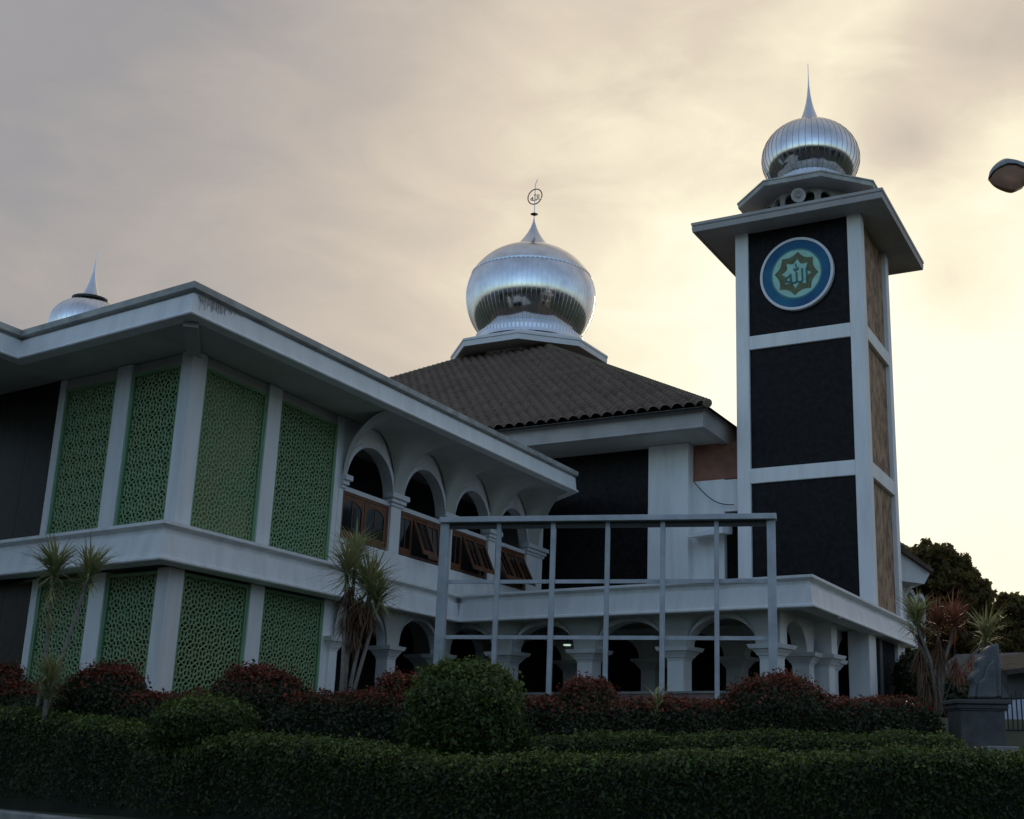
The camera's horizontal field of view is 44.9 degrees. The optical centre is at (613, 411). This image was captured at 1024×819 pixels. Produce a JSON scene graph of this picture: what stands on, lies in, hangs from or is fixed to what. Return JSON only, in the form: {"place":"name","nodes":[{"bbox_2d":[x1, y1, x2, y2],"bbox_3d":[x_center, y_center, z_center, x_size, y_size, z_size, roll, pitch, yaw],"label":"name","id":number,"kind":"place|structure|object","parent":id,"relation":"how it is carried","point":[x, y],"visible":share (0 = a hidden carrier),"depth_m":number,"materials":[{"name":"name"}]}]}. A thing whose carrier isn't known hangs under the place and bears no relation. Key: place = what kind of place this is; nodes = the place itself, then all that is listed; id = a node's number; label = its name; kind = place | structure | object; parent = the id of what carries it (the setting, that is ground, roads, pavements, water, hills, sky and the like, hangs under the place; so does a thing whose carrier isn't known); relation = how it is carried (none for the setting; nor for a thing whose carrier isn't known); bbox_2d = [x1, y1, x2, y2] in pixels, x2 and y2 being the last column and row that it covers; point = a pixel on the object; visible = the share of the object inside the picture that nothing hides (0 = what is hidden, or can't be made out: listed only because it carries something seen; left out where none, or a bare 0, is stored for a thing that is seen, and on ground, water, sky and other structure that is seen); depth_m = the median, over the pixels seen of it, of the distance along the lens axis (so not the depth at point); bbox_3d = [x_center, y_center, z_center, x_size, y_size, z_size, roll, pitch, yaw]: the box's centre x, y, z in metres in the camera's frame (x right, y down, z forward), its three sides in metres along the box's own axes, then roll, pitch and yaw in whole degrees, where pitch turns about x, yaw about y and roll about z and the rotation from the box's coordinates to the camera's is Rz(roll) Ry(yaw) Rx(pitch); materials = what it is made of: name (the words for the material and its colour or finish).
{"place":"outdoors","nodes":[
{"label":"outdoors","id":0,"kind":"place"},
{"bbox_2d":[0,717,1023,818],"bbox_3d":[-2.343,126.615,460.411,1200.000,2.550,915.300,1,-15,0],"label":"garden ground","id":1,"kind":"structure","parent":0,"point":[1014,738],"depth_m":29.27,"materials":[{"name":"soil"}]},
{"bbox_2d":[0,659,35,688],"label":"red tip shrub","id":2,"kind":"object","parent":1,"relation":"on","point":[8,672],"visible":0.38,"depth_m":27.46,"materials":[{"name":"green plant"}]},
{"bbox_2d":[20,643,77,720],"bbox_3d":[-11.589,6.414,25.048,1.360,3.397,1.349,1,-15,0],"label":"spiky plant","id":3,"kind":"object","parent":1,"relation":"on","point":[49,670],"visible":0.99,"depth_m":25.17,"materials":[{"name":"green plant"}]},
{"bbox_2d":[11,522,121,712],"bbox_3d":[-11.704,5.235,25.942,2.790,6.146,2.013,1,-15,0],"label":"dracaena","id":4,"kind":"object","parent":1,"relation":"on","point":[92,564],"visible":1,"depth_m":26.29,"materials":[{"name":"green plant"}]},
{"bbox_2d":[54,656,153,717],"bbox_3d":[-10.856,6.865,26.111,2.110,3.317,2.103,1,-15,0],"label":"red tip shrub","id":5,"kind":"object","parent":1,"relation":"on","point":[97,685],"visible":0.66,"depth_m":25.77,"materials":[{"name":"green plant"}]},
{"bbox_2d":[139,688,262,749],"bbox_3d":[-7.751,6.479,23.066,2.094,2.558,2.228,1,-15,0],"label":"topiary ball","id":6,"kind":"object","parent":1,"relation":"on","point":[185,720],"visible":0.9,"depth_m":22.61,"materials":[{"name":"green plant"}]},
{"bbox_2d":[207,659,311,734],"bbox_3d":[-7.474,6.842,25.730,2.411,3.281,2.466,1,-15,0],"label":"red tip shrub","id":7,"kind":"object","parent":1,"relation":"on","point":[244,681],"visible":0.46,"depth_m":25.39,"materials":[{"name":"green plant"}]},
{"bbox_2d":[0,281,578,694],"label":"mosque wing","id":8,"kind":"structure","parent":1,"relation":"on","point":[212,466],"depth_m":33.02,"materials":[{"name":"white paint"}]},
{"bbox_2d":[48,253,109,321],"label":"minaret dome","id":9,"kind":"structure","parent":8,"relation":"on","point":[89,298],"depth_m":48.72,"materials":[{"name":"metal"}]},
{"bbox_2d":[340,491,388,549],"bbox_3d":[-7.753,3.385,38.092,0.117,1.390,2.794,-5,-16,21],"label":"window","id":10,"kind":"structure","parent":8,"relation":"in","point":[354,507],"depth_m":38.18,"materials":[{"name":"brown wood"}]},
{"bbox_2d":[398,511,440,565],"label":"window","id":11,"kind":"structure","parent":8,"relation":"in","point":[428,532],"depth_m":40.87,"materials":[{"name":"brown wood"}]},
{"bbox_2d":[450,529,494,578],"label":"window","id":12,"kind":"structure","parent":8,"relation":"in","point":[476,549],"depth_m":44.11,"materials":[{"name":"brown wood"}]},
{"bbox_2d":[494,546,535,589],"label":"window","id":13,"kind":"structure","parent":8,"relation":"in","point":[514,566],"depth_m":47.23,"materials":[{"name":"brown wood"}]},
{"bbox_2d":[308,520,409,696],"bbox_3d":[-5.650,5.359,26.847,2.599,6.223,2.278,1,-15,0],"label":"dracaena","id":14,"kind":"object","parent":1,"relation":"on","point":[356,614],"visible":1,"depth_m":27.06,"materials":[{"name":"green plant"}]},
{"bbox_2d":[369,666,420,702],"bbox_3d":[-4.508,6.889,25.824,1.714,3.054,1.680,1,-15,0],"label":"red tip shrub","id":15,"kind":"object","parent":1,"relation":"on","point":[399,681],"visible":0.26,"depth_m":25.78,"materials":[{"name":"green plant"}]},
{"bbox_2d":[394,654,531,759],"bbox_3d":[-2.774,6.136,22.766,2.520,3.239,2.512,1,-15,0],"label":"topiary ball","id":16,"kind":"object","parent":1,"relation":"on","point":[476,706],"visible":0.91,"depth_m":22.13,"materials":[{"name":"green plant"}]},
{"bbox_2d":[0,677,946,749],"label":"photinia hedge","id":17,"kind":"object","parent":1,"relation":"on","point":[371,716],"visible":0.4,"depth_m":25.35,"materials":[{"name":"red plant"}]},
{"bbox_2d":[0,700,1023,818],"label":"box hedge","id":18,"kind":"object","parent":1,"relation":"on","point":[72,762],"visible":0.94,"depth_m":19.96,"materials":[{"name":"green plant"}]},
{"bbox_2d":[510,714,538,754],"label":"shrub","id":19,"kind":"object","parent":1,"relation":"on","point":[528,742],"visible":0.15,"depth_m":23.05,"materials":[{"name":"green plant"}]},
{"bbox_2d":[554,670,627,716],"bbox_3d":[-0.558,6.922,25.943,1.742,2.913,1.682,1,-15,0],"label":"red tip shrub","id":20,"kind":"object","parent":1,"relation":"on","point":[582,688],"visible":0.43,"depth_m":25.82,"materials":[{"name":"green plant"}]},
{"bbox_2d":[433,513,777,698],"bbox_3d":[-0.292,5.853,34.684,9.772,5.890,0.410,-1,-16,9],"label":"billboard frame","id":21,"kind":"object","parent":1,"relation":"on","point":[608,522],"visible":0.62,"depth_m":35.01,"materials":[{"name":"paint"}]},
{"bbox_2d":[641,682,673,730],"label":"spiky plant","id":22,"kind":"object","parent":1,"relation":"on","point":[658,699],"visible":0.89,"depth_m":25.44,"materials":[{"name":"green plant"}]},
{"bbox_2d":[403,574,917,704],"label":"terrace block","id":23,"kind":"structure","parent":1,"relation":"on","point":[853,651],"depth_m":40.37,"materials":[{"name":"white paint"}]},
{"bbox_2d":[561,632,572,645],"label":"hanging lamp","id":24,"kind":"object","parent":23,"relation":"hanging from","point":[567,643],"visible":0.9,"depth_m":44.39,"materials":[{"name":"white glass"}]},
{"bbox_2d":[390,218,911,589],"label":"mosque hall","id":25,"kind":"structure","parent":23,"relation":"on","point":[528,365],"depth_m":51.03,"materials":[{"name":"grey paint"}]},
{"bbox_2d":[527,179,541,217],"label":"roof finial","id":26,"kind":"object","parent":25,"relation":"on","point":[534,214],"visible":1,"depth_m":76.09,"materials":[{"name":"metal"}]},
{"bbox_2d":[694,482,733,504],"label":"cable","id":27,"kind":"object","parent":25,"relation":"attached to","point":[712,499],"visible":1,"depth_m":48.46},
{"bbox_2d":[691,73,923,617],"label":"clock style minaret","id":28,"kind":"object","parent":23,"relation":"on","point":[816,458],"visible":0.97,"depth_m":48.10,"materials":[{"name":"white paint"}]},
{"bbox_2d":[760,237,834,310],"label":"round emblem sign","id":29,"kind":"object","parent":28,"relation":"attached to","point":[797,273],"visible":1,"depth_m":48.86,"materials":[{"name":"blue paint"}]},
{"bbox_2d":[791,188,805,202],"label":"loudspeaker","id":30,"kind":"object","parent":28,"relation":"attached to","point":[798,195],"visible":0.98,"depth_m":49.67,"materials":[{"name":"metal"}]},
{"bbox_2d":[517,723,970,758],"bbox_3d":[2.415,7.067,23.578,9.620,2.160,1.574,1,-15,0],"label":"box hedge","id":31,"kind":"object","parent":1,"relation":"on","point":[630,742],"visible":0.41,"depth_m":23.43,"materials":[{"name":"green plant"}]},
{"bbox_2d":[714,665,834,737],"bbox_3d":[3.432,6.915,26.293,2.786,2.963,2.784,1,-15,0],"label":"red tip shrub","id":32,"kind":"object","parent":1,"relation":"on","point":[777,700],"visible":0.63,"depth_m":25.59,"materials":[{"name":"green plant"}]},
{"bbox_2d":[890,648,934,701],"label":"garden shrub","id":33,"kind":"object","parent":1,"relation":"on","point":[901,682],"visible":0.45,"depth_m":44.70,"materials":[{"name":"green plant"}]},
{"bbox_2d":[900,545,933,653],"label":"annex","id":34,"kind":"object","parent":1,"relation":"on","point":[916,571],"visible":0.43,"depth_m":58.18,"materials":[{"name":"white paint"}]},
{"bbox_2d":[886,579,1011,717],"bbox_3d":[8.952,6.294,32.456,3.778,3.754,2.196,1,-15,0],"label":"dracaena","id":35,"kind":"object","parent":1,"relation":"on","point":[916,614],"visible":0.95,"depth_m":32.41,"materials":[{"name":"green plant"}]},
{"bbox_2d":[918,675,981,717],"bbox_3d":[9.597,8.226,35.140,1.918,1.530,1.924,1,-15,0],"label":"garden shrub","id":36,"kind":"object","parent":1,"relation":"on","point":[955,693],"visible":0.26,"depth_m":34.58,"materials":[{"name":"green plant"}]},
{"bbox_2d":[904,538,1001,660],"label":"broadleaf tree","id":37,"kind":"object","parent":1,"relation":"on","point":[950,565],"visible":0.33,"depth_m":68.72,"materials":[{"name":"green plant"}]},
{"bbox_2d":[916,652,1023,701],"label":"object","id":38,"kind":"structure","parent":1,"relation":"on","point":[963,656],"depth_m":42.73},
{"bbox_2d":[941,643,1019,754],"bbox_3d":[7.881,6.343,26.532,1.272,2.662,1.450,1,-15,0],"label":"carved stone monument","id":39,"kind":"object","parent":1,"relation":"on","point":[974,720],"visible":0.85,"depth_m":26.13,"materials":[{"name":"stone"}]},
{"bbox_2d":[982,653,1023,699],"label":"neighbour house","id":40,"kind":"structure","parent":1,"relation":"on","point":[1012,675],"depth_m":37.25,"materials":[{"name":"grey paint"}]},
{"bbox_2d":[991,591,1023,652],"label":"broadleaf tree","id":41,"kind":"object","parent":1,"relation":"on","point":[1011,604],"visible":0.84,"depth_m":59.09,"materials":[{"name":"green plant"}]},
{"bbox_2d":[1000,691,1023,730],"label":"iron fence","id":42,"kind":"object","parent":1,"relation":"on","point":[1016,698],"visible":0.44,"depth_m":30.16,"materials":[{"name":"metal"}]},
{"bbox_2d":[1005,699,1023,718],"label":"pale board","id":43,"kind":"object","parent":1,"relation":"on","point":[1014,710],"visible":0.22,"depth_m":32.13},
{"bbox_2d":[0,0,1023,701],"label":"sky","id":44,"kind":"structure","parent":0,"point":[340,172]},
{"label":"road","id":45,"kind":"structure","parent":0,"visible":0},
{"bbox_2d":[0,809,89,818],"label":"kerb","id":46,"kind":"structure","parent":45,"relation":"on","point":[6,814],"depth_m":23.28,"materials":[{"name":"concrete"}]},
{"bbox_2d":[988,158,1023,192],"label":"street lamp","id":47,"kind":"object","parent":45,"relation":"on","point":[1006,175],"visible":1,"depth_m":16.87,"materials":[{"name":"metal"}]}
]}

